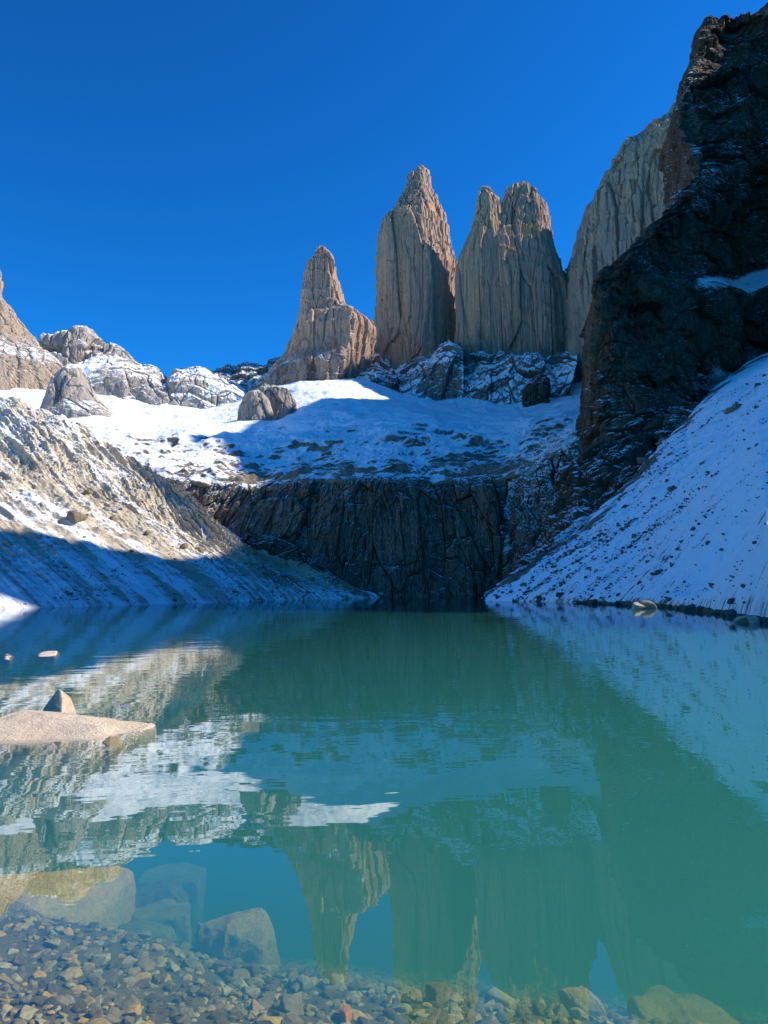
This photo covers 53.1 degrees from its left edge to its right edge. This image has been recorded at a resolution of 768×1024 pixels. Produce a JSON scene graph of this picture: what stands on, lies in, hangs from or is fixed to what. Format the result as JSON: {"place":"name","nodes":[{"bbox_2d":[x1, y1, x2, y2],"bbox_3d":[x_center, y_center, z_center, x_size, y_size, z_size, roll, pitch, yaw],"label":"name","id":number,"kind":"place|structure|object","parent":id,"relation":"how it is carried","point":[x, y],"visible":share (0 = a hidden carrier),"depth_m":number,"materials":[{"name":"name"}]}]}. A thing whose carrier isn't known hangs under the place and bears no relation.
{"place":"outdoors","nodes":[
{"label":"outdoors","id":0,"kind":"place"},
{"bbox_2d":[0,271,63,389],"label":"granite peak","id":1,"kind":"structure","parent":0,"point":[27,360],"depth_m":807.71,"materials":[{"name":"beige stone"}]},
{"bbox_2d":[38,325,137,365],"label":"granite peak","id":2,"kind":"structure","parent":0,"point":[75,344],"depth_m":979.54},
{"bbox_2d":[75,356,180,405],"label":"snowy hump","id":3,"kind":"object","parent":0,"point":[118,377],"visible":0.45,"depth_m":836.79,"materials":[{"name":"stone"}]},
{"bbox_2d":[0,395,379,608],"bbox_3d":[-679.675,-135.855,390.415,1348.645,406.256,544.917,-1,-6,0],"label":"slope","id":4,"kind":"structure","parent":0,"point":[27,531],"depth_m":317.25,"materials":[{"name":"white snow"}]},
{"bbox_2d":[66,510,87,522],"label":"boulder","id":5,"kind":"object","parent":4,"relation":"on","point":[74,516],"visible":0.95,"depth_m":306.22,"materials":[{"name":"brown stone"}]},
{"bbox_2d":[0,422,371,604],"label":"rubble","id":6,"kind":"object","parent":4,"relation":"on","point":[264,573],"visible":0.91,"depth_m":325.67,"materials":[{"name":"grey stone"}]},
{"bbox_2d":[160,366,245,408],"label":"snowy hump","id":7,"kind":"object","parent":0,"point":[199,387],"visible":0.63,"depth_m":833.22,"materials":[{"name":"stone"}]},
{"bbox_2d":[212,357,279,388],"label":"dark ridge","id":8,"kind":"structure","parent":0,"point":[245,375],"depth_m":966.74,"materials":[{"name":"grey stone"}]},
{"bbox_2d":[239,534,333,575],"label":"rock mound","id":9,"kind":"object","parent":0,"point":[279,548],"visible":0.28,"depth_m":349.25,"materials":[{"name":"grey stone"}]},
{"bbox_2d":[201,524,377,595],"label":"scree fan","id":10,"kind":"object","parent":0,"point":[206,536],"visible":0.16,"depth_m":347.64},
{"bbox_2d":[246,246,376,391],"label":"granite tower","id":11,"kind":"structure","parent":0,"point":[333,337],"depth_m":887.97,"materials":[{"name":"grey stone"}]},
{"bbox_2d":[161,437,582,596],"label":"lake headwall","id":12,"kind":"object","parent":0,"point":[391,535],"visible":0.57,"depth_m":356.56,"materials":[{"name":"grey stone"}]},
{"bbox_2d":[0,378,581,490],"bbox_3d":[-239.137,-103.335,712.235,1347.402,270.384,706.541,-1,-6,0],"label":"snowfield","id":13,"kind":"structure","parent":12,"relation":"on","point":[335,429],"depth_m":494.95,"materials":[{"name":"white snow"}]},
{"bbox_2d":[40,364,112,417],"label":"rock crag","id":14,"kind":"structure","parent":13,"relation":"on","point":[69,393],"depth_m":634.03,"materials":[{"name":"stone"}]},
{"bbox_2d":[237,390,273,420],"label":"rock crag","id":15,"kind":"structure","parent":13,"relation":"on","point":[254,405],"depth_m":642.70,"materials":[{"name":"stone"}]},
{"bbox_2d":[258,383,296,419],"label":"rock crag","id":16,"kind":"structure","parent":13,"relation":"on","point":[282,400],"depth_m":667.57,"materials":[{"name":"stone"}]},
{"bbox_2d":[356,340,463,400],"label":"rock buttress","id":17,"kind":"object","parent":13,"relation":"on","point":[437,375],"visible":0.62,"depth_m":875.85,"materials":[{"name":"grey stone"}]},
{"bbox_2d":[463,349,576,404],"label":"rock buttress","id":18,"kind":"object","parent":13,"relation":"on","point":[500,376],"visible":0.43,"depth_m":854.03,"materials":[{"name":"grey stone"}]},
{"bbox_2d":[522,372,550,406],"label":"rock crag","id":19,"kind":"structure","parent":13,"relation":"on","point":[537,390],"depth_m":797.11,"materials":[{"name":"black stone"}]},
{"bbox_2d":[0,744,767,1023],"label":"lake bed","id":20,"kind":"object","parent":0,"point":[530,866],"visible":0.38,"depth_m":24.74,"materials":[{"name":"teal liquid"}]},
{"bbox_2d":[11,953,28,966],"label":"pebble","id":21,"kind":"object","parent":20,"relation":"on","point":[19,960],"visible":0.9,"depth_m":3.88,"materials":[{"name":"beige stone"}]},
{"bbox_2d":[20,994,31,1004],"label":"pebble","id":22,"kind":"object","parent":20,"relation":"on","point":[24,1000],"visible":1,"depth_m":3.41,"materials":[{"name":"grey stone"}]},
{"bbox_2d":[23,984,37,994],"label":"pebble","id":23,"kind":"object","parent":20,"relation":"on","point":[33,988],"visible":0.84,"depth_m":3.55,"materials":[{"name":"grey stone"}]},
{"bbox_2d":[34,996,46,1005],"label":"pebble","id":24,"kind":"object","parent":20,"relation":"on","point":[39,1000],"visible":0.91,"depth_m":3.41,"materials":[{"name":"beige stone"}]},
{"bbox_2d":[40,951,50,962],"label":"pebble","id":25,"kind":"object","parent":20,"relation":"on","point":[44,958],"visible":0.82,"depth_m":3.95,"materials":[{"name":"beige stone"}]},
{"bbox_2d":[44,960,56,971],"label":"pebble","id":26,"kind":"object","parent":20,"relation":"on","point":[52,963],"visible":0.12,"depth_m":3.92,"materials":[{"name":"beige stone"}]},
{"bbox_2d":[45,983,59,993],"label":"pebble","id":27,"kind":"object","parent":20,"relation":"on","point":[51,988],"visible":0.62,"depth_m":3.55,"materials":[{"name":"grey stone"}]},
{"bbox_2d":[0,865,135,928],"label":"sunken slab","id":28,"kind":"structure","parent":20,"relation":"on","point":[103,896],"depth_m":4.96,"materials":[{"name":"stone"}]},
{"bbox_2d":[71,1000,86,1012],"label":"pebble","id":29,"kind":"object","parent":20,"relation":"on","point":[79,1006],"visible":0.95,"depth_m":3.37,"materials":[{"name":"beige stone"}]},
{"bbox_2d":[86,1009,101,1018],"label":"pebble","id":30,"kind":"object","parent":20,"relation":"on","point":[91,1013],"visible":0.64,"depth_m":3.27,"materials":[{"name":"beige stone"}]},
{"bbox_2d":[85,973,104,986],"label":"pebble","id":31,"kind":"object","parent":20,"relation":"on","point":[96,979],"visible":0.9,"depth_m":3.73,"materials":[{"name":"grey stone"}]},
{"bbox_2d":[103,987,117,997],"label":"pebble","id":32,"kind":"object","parent":20,"relation":"on","point":[110,993],"visible":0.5,"depth_m":3.56,"materials":[{"name":"grey stone"}]},
{"bbox_2d":[104,1014,120,1023],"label":"pebble","id":33,"kind":"object","parent":20,"relation":"on","point":[110,1018],"visible":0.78,"depth_m":3.24,"materials":[{"name":"grey stone"}]},
{"bbox_2d":[108,958,122,969],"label":"pebble","id":34,"kind":"object","parent":20,"relation":"on","point":[115,963],"visible":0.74,"depth_m":3.97,"materials":[{"name":"beige stone"}]},
{"bbox_2d":[113,994,125,1002],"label":"pebble","id":35,"kind":"object","parent":20,"relation":"on","point":[119,998],"visible":0.66,"depth_m":3.51,"materials":[{"name":"grey stone"}]},
{"bbox_2d":[122,976,134,985],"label":"pebble","id":36,"kind":"object","parent":20,"relation":"on","point":[130,980],"visible":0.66,"depth_m":3.76,"materials":[{"name":"stone"}]},
{"bbox_2d":[121,933,136,943],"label":"pebble","id":37,"kind":"object","parent":20,"relation":"on","point":[127,937],"visible":0.71,"depth_m":4.38,"materials":[{"name":"beige stone"}]},
{"bbox_2d":[133,979,149,988],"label":"pebble","id":38,"kind":"object","parent":20,"relation":"on","point":[142,983],"visible":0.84,"depth_m":3.72,"materials":[{"name":"beige stone"}]},
{"bbox_2d":[118,920,176,941],"bbox_3d":[-1.611,2.869,5.114,0.453,0.241,0.287,-1,-6,0],"label":"sunken boulder","id":39,"kind":"object","parent":20,"relation":"on","point":[157,930],"visible":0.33,"depth_m":5.10,"materials":[{"name":"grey stone"}]},
{"bbox_2d":[146,1004,159,1013],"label":"pebble","id":40,"kind":"object","parent":20,"relation":"on","point":[152,1009],"visible":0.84,"depth_m":3.40,"materials":[{"name":"beige stone"}]},
{"bbox_2d":[152,973,166,984],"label":"pebble","id":41,"kind":"object","parent":20,"relation":"on","point":[158,979],"visible":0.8,"depth_m":3.79,"materials":[{"name":"beige stone"}]},
{"bbox_2d":[131,898,191,946],"bbox_3d":[-1.636,3.042,5.548,0.502,0.448,0.364,0,-6,-11],"label":"sunken boulder","id":42,"kind":"object","parent":20,"relation":"on","point":[174,914],"visible":0.44,"depth_m":5.47,"materials":[{"name":"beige stone"}]},
{"bbox_2d":[135,878,188,907],"bbox_3d":[-1.687,3.054,5.698,0.495,0.577,0.326,0,-6,-17],"label":"sunken boulder","id":43,"kind":"object","parent":20,"relation":"on","point":[155,891],"visible":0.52,"depth_m":5.64,"materials":[{"name":"teal stone"}]},
{"bbox_2d":[163,984,174,991],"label":"pebble","id":44,"kind":"object","parent":20,"relation":"on","point":[168,987],"visible":1,"depth_m":3.75,"materials":[{"name":"beige stone"}]},
{"bbox_2d":[136,862,206,946],"bbox_3d":[-1.826,3.434,6.587,0.589,0.755,0.410,-1,-6,0],"label":"sunken boulder","id":45,"kind":"object","parent":20,"relation":"on","point":[190,878],"visible":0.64,"depth_m":6.51,"materials":[{"name":"teal stone"}]},
{"bbox_2d":[181,958,198,969],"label":"pebble","id":46,"kind":"object","parent":20,"relation":"on","point":[190,963],"visible":0.91,"depth_m":4.12,"materials":[{"name":"grey stone"}]},
{"bbox_2d":[196,983,219,998],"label":"pebble","id":47,"kind":"object","parent":20,"relation":"on","point":[209,990],"visible":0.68,"depth_m":3.70,"materials":[{"name":"beige stone"}]},
{"bbox_2d":[208,1009,226,1020],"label":"pebble","id":48,"kind":"object","parent":20,"relation":"on","point":[216,1013],"visible":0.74,"depth_m":3.36,"materials":[{"name":"beige stone"}]},
{"bbox_2d":[213,960,229,970],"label":"pebble","id":49,"kind":"object","parent":20,"relation":"on","point":[217,965],"visible":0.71,"depth_m":4.17,"materials":[{"name":"beige stone"}]},
{"bbox_2d":[224,967,234,978],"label":"pebble","id":50,"kind":"object","parent":20,"relation":"on","point":[229,971],"visible":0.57,"depth_m":4.08,"materials":[{"name":"grey stone"}]},
{"bbox_2d":[230,1010,243,1020],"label":"pebble","id":51,"kind":"object","parent":20,"relation":"on","point":[238,1015],"visible":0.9,"depth_m":3.38,"materials":[{"name":"beige stone"}]},
{"bbox_2d":[194,907,280,966],"bbox_3d":[-0.922,2.729,4.777,0.543,0.412,0.346,-3,1,-9],"label":"sunken boulder","id":52,"kind":"object","parent":20,"relation":"on","point":[247,936],"visible":0.68,"depth_m":4.70,"materials":[{"name":"beige stone"}]},
{"bbox_2d":[229,1005,248,1015],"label":"pebble","id":53,"kind":"object","parent":20,"relation":"on","point":[241,1008],"visible":0.45,"depth_m":3.46,"materials":[{"name":"grey stone"}]},
{"bbox_2d":[247,998,264,1011],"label":"pebble","id":54,"kind":"object","parent":20,"relation":"on","point":[255,1005],"visible":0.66,"depth_m":3.50,"materials":[{"name":"stone"}]},
{"bbox_2d":[256,997,270,1010],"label":"pebble","id":55,"kind":"object","parent":20,"relation":"on","point":[264,1002],"visible":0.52,"depth_m":3.56,"materials":[{"name":"grey stone"}]},
{"bbox_2d":[264,984,277,992],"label":"pebble","id":56,"kind":"object","parent":20,"relation":"on","point":[270,987],"visible":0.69,"depth_m":3.86,"materials":[{"name":"beige stone"}]},
{"bbox_2d":[279,994,303,1014],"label":"pebble","id":57,"kind":"object","parent":20,"relation":"on","point":[290,1003],"visible":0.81,"depth_m":3.54,"materials":[{"name":"grey stone"}]},
{"bbox_2d":[290,982,299,992],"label":"pebble","id":58,"kind":"object","parent":20,"relation":"on","point":[294,987],"visible":1,"depth_m":3.90,"materials":[{"name":"grey stone"}]},
{"bbox_2d":[296,974,315,990],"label":"pebble","id":59,"kind":"object","parent":20,"relation":"on","point":[304,982],"visible":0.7,"depth_m":3.96,"materials":[{"name":"stone"}]},
{"bbox_2d":[313,999,328,1010],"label":"pebble","id":60,"kind":"object","parent":20,"relation":"on","point":[320,1004],"visible":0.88,"depth_m":3.59,"materials":[{"name":"grey stone"}]},
{"bbox_2d":[329,973,344,990],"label":"pebble","id":61,"kind":"object","parent":20,"relation":"on","point":[336,979],"visible":0.59,"depth_m":3.99,"materials":[{"name":"stone"}]},
{"bbox_2d":[334,988,346,998],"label":"pebble","id":62,"kind":"object","parent":20,"relation":"on","point":[340,993],"visible":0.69,"depth_m":3.80,"materials":[{"name":"grey stone"}]},
{"bbox_2d":[339,1004,351,1022],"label":"orange stone","id":63,"kind":"object","parent":20,"relation":"on","point":[345,1012],"visible":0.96,"depth_m":3.41,"materials":[{"name":"stone"}]},
{"bbox_2d":[374,983,384,993],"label":"pebble","id":64,"kind":"object","parent":20,"relation":"on","point":[378,987],"visible":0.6,"depth_m":4.06,"materials":[{"name":"stone"}]},
{"bbox_2d":[0,913,767,1023],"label":"pebble bed","id":65,"kind":"object","parent":20,"relation":"on","point":[318,973],"visible":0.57,"depth_m":3.99,"materials":[{"name":"grey gravel"}]},
{"bbox_2d":[115,995,141,1009],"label":"pebble","id":66,"kind":"object","parent":65,"relation":"on","point":[127,1002],"visible":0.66,"depth_m":3.40,"materials":[{"name":"grey stone"}]},
{"bbox_2d":[179,1008,194,1016],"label":"pebble","id":67,"kind":"object","parent":65,"relation":"on","point":[184,1011],"visible":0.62,"depth_m":3.38,"materials":[{"name":"grey stone"}]},
{"bbox_2d":[241,963,261,977],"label":"pebble","id":68,"kind":"object","parent":65,"relation":"on","point":[254,969],"visible":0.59,"depth_m":4.09,"materials":[{"name":"grey stone"}]},
{"bbox_2d":[245,985,258,996],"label":"pebble","id":69,"kind":"object","parent":65,"relation":"on","point":[251,990],"visible":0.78,"depth_m":3.79,"materials":[{"name":"stone"}]},
{"bbox_2d":[382,1008,397,1020],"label":"pebble","id":70,"kind":"object","parent":20,"relation":"on","point":[390,1013],"visible":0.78,"depth_m":3.51,"materials":[{"name":"beige stone"}]},
{"bbox_2d":[394,1003,411,1013],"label":"pebble","id":71,"kind":"object","parent":20,"relation":"on","point":[403,1008],"visible":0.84,"depth_m":3.62,"materials":[{"name":"stone"}]},
{"bbox_2d":[425,982,451,1006],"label":"pebble","id":72,"kind":"object","parent":20,"relation":"on","point":[440,993],"visible":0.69,"depth_m":3.83,"materials":[{"name":"beige stone"}]},
{"bbox_2d":[429,1008,450,1023],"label":"pebble","id":73,"kind":"object","parent":20,"relation":"on","point":[440,1015],"visible":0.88,"depth_m":3.48,"materials":[{"name":"beige stone"}]},
{"bbox_2d":[444,1002,461,1014],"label":"pebble","id":74,"kind":"object","parent":20,"relation":"on","point":[454,1008],"visible":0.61,"depth_m":3.60,"materials":[{"name":"stone"}]},
{"bbox_2d":[462,1013,474,1023],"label":"pebble","id":75,"kind":"object","parent":20,"relation":"on","point":[468,1018],"visible":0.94,"depth_m":3.50,"materials":[{"name":"grey stone"}]},
{"bbox_2d":[462,976,478,984],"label":"pebble","id":76,"kind":"object","parent":20,"relation":"on","point":[467,980],"visible":0.39,"depth_m":5.22,"materials":[{"name":"stone"}]},
{"bbox_2d":[469,1001,485,1016],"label":"pebble","id":77,"kind":"object","parent":20,"relation":"on","point":[477,1007],"visible":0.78,"depth_m":3.65,"materials":[{"name":"grey stone"}]},
{"bbox_2d":[484,987,516,1009],"bbox_3d":[0.577,2.463,3.854,0.152,0.111,0.122,19,-13,35],"label":"pebble","id":78,"kind":"object","parent":20,"relation":"on","point":[495,994],"visible":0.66,"depth_m":3.83,"materials":[{"name":"stone"}]},
{"bbox_2d":[494,1011,513,1023],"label":"pebble","id":79,"kind":"object","parent":20,"relation":"on","point":[503,1017],"visible":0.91,"depth_m":3.53,"materials":[{"name":"grey stone"}]},
{"bbox_2d":[506,990,525,998],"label":"pebble","id":80,"kind":"object","parent":20,"relation":"on","point":[516,994],"visible":0.37,"depth_m":4.37,"materials":[{"name":"grey stone"}]},
{"bbox_2d":[515,1006,525,1017],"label":"pebble","id":81,"kind":"object","parent":20,"relation":"on","point":[520,1011],"visible":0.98,"depth_m":3.67,"materials":[{"name":"beige stone"}]},
{"bbox_2d":[531,1001,544,1016],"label":"pebble","id":82,"kind":"object","parent":20,"relation":"on","point":[538,1008],"visible":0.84,"depth_m":3.73,"materials":[{"name":"beige stone"}]},
{"bbox_2d":[546,1015,560,1023],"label":"pebble","id":83,"kind":"object","parent":20,"relation":"on","point":[554,1018],"visible":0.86,"depth_m":3.56,"materials":[{"name":"beige stone"}]},
{"bbox_2d":[552,1003,570,1019],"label":"pebble","id":84,"kind":"object","parent":20,"relation":"on","point":[560,1008],"visible":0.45,"depth_m":3.76,"materials":[{"name":"grey stone"}]},
{"bbox_2d":[568,1007,585,1020],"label":"pebble","id":85,"kind":"object","parent":20,"relation":"on","point":[577,1013],"visible":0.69,"depth_m":3.75,"materials":[{"name":"stone"}]},
{"bbox_2d":[559,986,606,1020],"bbox_3d":[1.001,2.541,3.868,0.164,0.241,0.247,2,-7,-29],"label":"sunken boulder","id":86,"kind":"object","parent":20,"relation":"on","point":[585,1000],"visible":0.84,"depth_m":3.84,"materials":[{"name":"stone"}]},
{"bbox_2d":[600,996,613,1005],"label":"pebble","id":87,"kind":"object","parent":20,"relation":"on","point":[606,999],"visible":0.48,"depth_m":4.79,"materials":[{"name":"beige stone"}]},
{"bbox_2d":[614,1018,627,1023],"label":"pebble","id":88,"kind":"object","parent":20,"relation":"on","point":[620,1021],"visible":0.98,"depth_m":3.58,"materials":[{"name":"grey stone"}]},
{"bbox_2d":[627,985,739,1023],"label":"sunken boulder","id":89,"kind":"object","parent":20,"relation":"on","point":[664,1003],"visible":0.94,"depth_m":4.03,"materials":[{"name":"green stone"}]},
{"bbox_2d":[0,595,767,778],"bbox_3d":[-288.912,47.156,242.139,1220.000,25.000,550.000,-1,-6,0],"label":"lake water","id":90,"kind":"structure","parent":0,"point":[193,680],"depth_m":15.40,"materials":[{"name":"teal liquid"}]},
{"bbox_2d":[39,651,57,655],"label":"stone","id":91,"kind":"object","parent":90,"relation":"in","point":[48,653],"visible":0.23,"depth_m":24.43,"materials":[{"name":"beige stone"}]},
{"bbox_2d":[0,710,156,784],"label":"flat slab","id":92,"kind":"structure","parent":90,"relation":"in","point":[26,724],"depth_m":9.61,"materials":[{"name":"beige stone"}]},
{"bbox_2d":[42,690,75,713],"bbox_3d":[-4.663,2.899,11.013,0.422,0.708,1.380,4,-8,-42],"label":"pointed rock","id":93,"kind":"object","parent":92,"relation":"on","point":[60,701],"visible":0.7,"depth_m":10.79,"materials":[{"name":"stone"}]},
{"bbox_2d":[640,600,656,608],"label":"shore rock","id":94,"kind":"object","parent":90,"relation":"in","point":[648,604],"visible":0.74,"depth_m":58.96,"materials":[{"name":"stone"}]},
{"bbox_2d":[733,615,748,622],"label":"shore rock","id":95,"kind":"object","parent":90,"relation":"in","point":[740,619],"visible":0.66,"depth_m":33.72,"materials":[{"name":"stone"}]},
{"bbox_2d":[748,616,759,622],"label":"shore rock","id":96,"kind":"object","parent":90,"relation":"in","point":[753,619],"visible":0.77,"depth_m":33.01,"materials":[{"name":"stone"}]},
{"bbox_2d":[373,165,456,369],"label":"granite tower","id":97,"kind":"structure","parent":0,"point":[415,272],"depth_m":999.56,"materials":[{"name":"grey stone"}]},
{"bbox_2d":[454,181,567,365],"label":"granite tower","id":98,"kind":"structure","parent":0,"point":[511,285],"depth_m":961.28,"materials":[{"name":"grey stone"}]},
{"bbox_2d":[564,102,675,383],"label":"granite wall","id":99,"kind":"structure","parent":0,"point":[625,207],"depth_m":897.18,"materials":[{"name":"grey stone"}]},
{"bbox_2d":[483,11,767,597],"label":"dark cliff","id":100,"kind":"structure","parent":0,"point":[674,333],"depth_m":354.56,"materials":[{"name":"black stone"}]},
{"bbox_2d":[485,352,767,616],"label":"slope","id":101,"kind":"structure","parent":0,"point":[744,530],"depth_m":95.47,"materials":[{"name":"white snow"}]},
{"bbox_2d":[496,374,767,609],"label":"rubble","id":102,"kind":"object","parent":101,"relation":"on","point":[621,551],"visible":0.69,"depth_m":114.05,"materials":[{"name":"grey stone"}]},
{"bbox_2d":[724,403,741,413],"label":"boulder","id":103,"kind":"object","parent":101,"relation":"on","point":[734,407],"visible":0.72,"depth_m":162.79,"materials":[{"name":"brown stone"}]},
{"bbox_2d":[756,2,767,16],"bbox_3d":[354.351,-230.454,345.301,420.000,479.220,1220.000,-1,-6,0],"label":"mountain","id":104,"kind":"structure","parent":0,"point":[763,10],"depth_m":645.75,"materials":[{"name":"grey stone"}]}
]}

